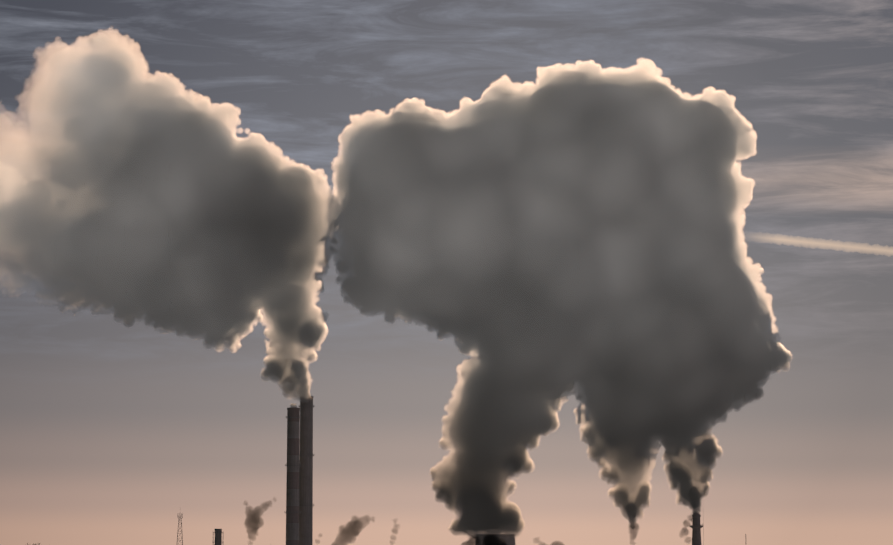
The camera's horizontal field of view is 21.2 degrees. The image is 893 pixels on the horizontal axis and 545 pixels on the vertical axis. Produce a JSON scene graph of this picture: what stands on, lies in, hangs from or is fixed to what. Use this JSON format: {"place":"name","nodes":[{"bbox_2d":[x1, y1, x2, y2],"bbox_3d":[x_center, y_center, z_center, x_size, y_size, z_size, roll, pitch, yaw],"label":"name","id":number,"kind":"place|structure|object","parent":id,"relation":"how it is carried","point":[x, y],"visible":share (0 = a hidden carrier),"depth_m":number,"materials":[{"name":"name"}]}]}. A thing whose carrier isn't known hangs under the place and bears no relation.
{"place":"outdoors","nodes":[
{"label":"outdoors","id":0,"kind":"place"},
{"bbox_2d":[215,529,221,544],"bbox_3d":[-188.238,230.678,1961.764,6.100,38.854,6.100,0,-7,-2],"label":"stack","id":1,"kind":"object","parent":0,"point":[218,537],"visible":1,"depth_m":1961.11,"materials":[{"name":"paint"}]},
{"bbox_2d":[286,407,299,544],"bbox_3d":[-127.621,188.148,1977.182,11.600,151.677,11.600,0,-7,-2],"label":"tall chimney","id":2,"kind":"object","parent":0,"point":[292,487],"visible":0.98,"depth_m":1975.20,"materials":[{"name":"paint"}]},
{"bbox_2d":[285,414,300,512],"bbox_3d":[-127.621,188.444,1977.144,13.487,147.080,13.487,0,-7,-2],"label":"chimney platforms","id":3,"kind":"object","parent":2,"relation":"attached to","point":[299,450],"visible":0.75,"depth_m":1979.19,"materials":[{"name":"metal"}]},
{"bbox_2d":[299,396,312,544],"bbox_3d":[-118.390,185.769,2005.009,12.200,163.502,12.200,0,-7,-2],"label":"tall chimney","id":4,"kind":"object","parent":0,"point":[306,482],"visible":0.98,"depth_m":2002.77,"materials":[{"name":"paint"}]},
{"bbox_2d":[299,405,314,505],"bbox_3d":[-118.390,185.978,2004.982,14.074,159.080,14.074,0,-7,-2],"label":"chimney platforms","id":5,"kind":"object","parent":4,"relation":"attached to","point":[312,466],"visible":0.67,"depth_m":2003.56,"materials":[{"name":"metal"}]},
{"bbox_2d":[0,0,892,544],"label":"sky","id":6,"kind":"structure","parent":0,"point":[539,272],"materials":[{"name":"grey"}]},
{"bbox_2d":[475,534,514,544],"bbox_3d":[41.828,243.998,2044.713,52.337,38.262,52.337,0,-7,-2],"label":"cooling tower","id":7,"kind":"structure","parent":0,"point":[510,540],"depth_m":2033.86,"materials":[{"name":"concrete"}]},
{"bbox_2d":[690,511,702,544],"bbox_3d":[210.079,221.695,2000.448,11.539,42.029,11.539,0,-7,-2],"label":"chimney","id":8,"kind":"object","parent":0,"point":[696,526],"visible":0.98,"depth_m":1998.18,"materials":[{"name":"paint"}]},
{"label":"ground","id":9,"kind":"structure","parent":0,"visible":0},
{"bbox_2d":[177,515,182,544],"bbox_3d":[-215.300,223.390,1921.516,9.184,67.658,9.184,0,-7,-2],"label":"lattice tower","id":10,"kind":"structure","parent":9,"relation":"on","point":[179,528],"depth_m":1923.10,"materials":[{"name":"metal"}]},
{"bbox_3d":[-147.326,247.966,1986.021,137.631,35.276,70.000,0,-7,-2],"label":"boiler house","id":11,"kind":"object","parent":9,"relation":"on","visible":0},
{"bbox_2d":[212,532,223,544],"bbox_3d":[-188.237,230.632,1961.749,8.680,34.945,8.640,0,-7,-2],"label":"stack frame","id":12,"kind":"object","parent":11,"relation":"on","point":[220,540],"visible":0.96,"depth_m":1959.65,"materials":[{"name":"black metal"}]}
]}

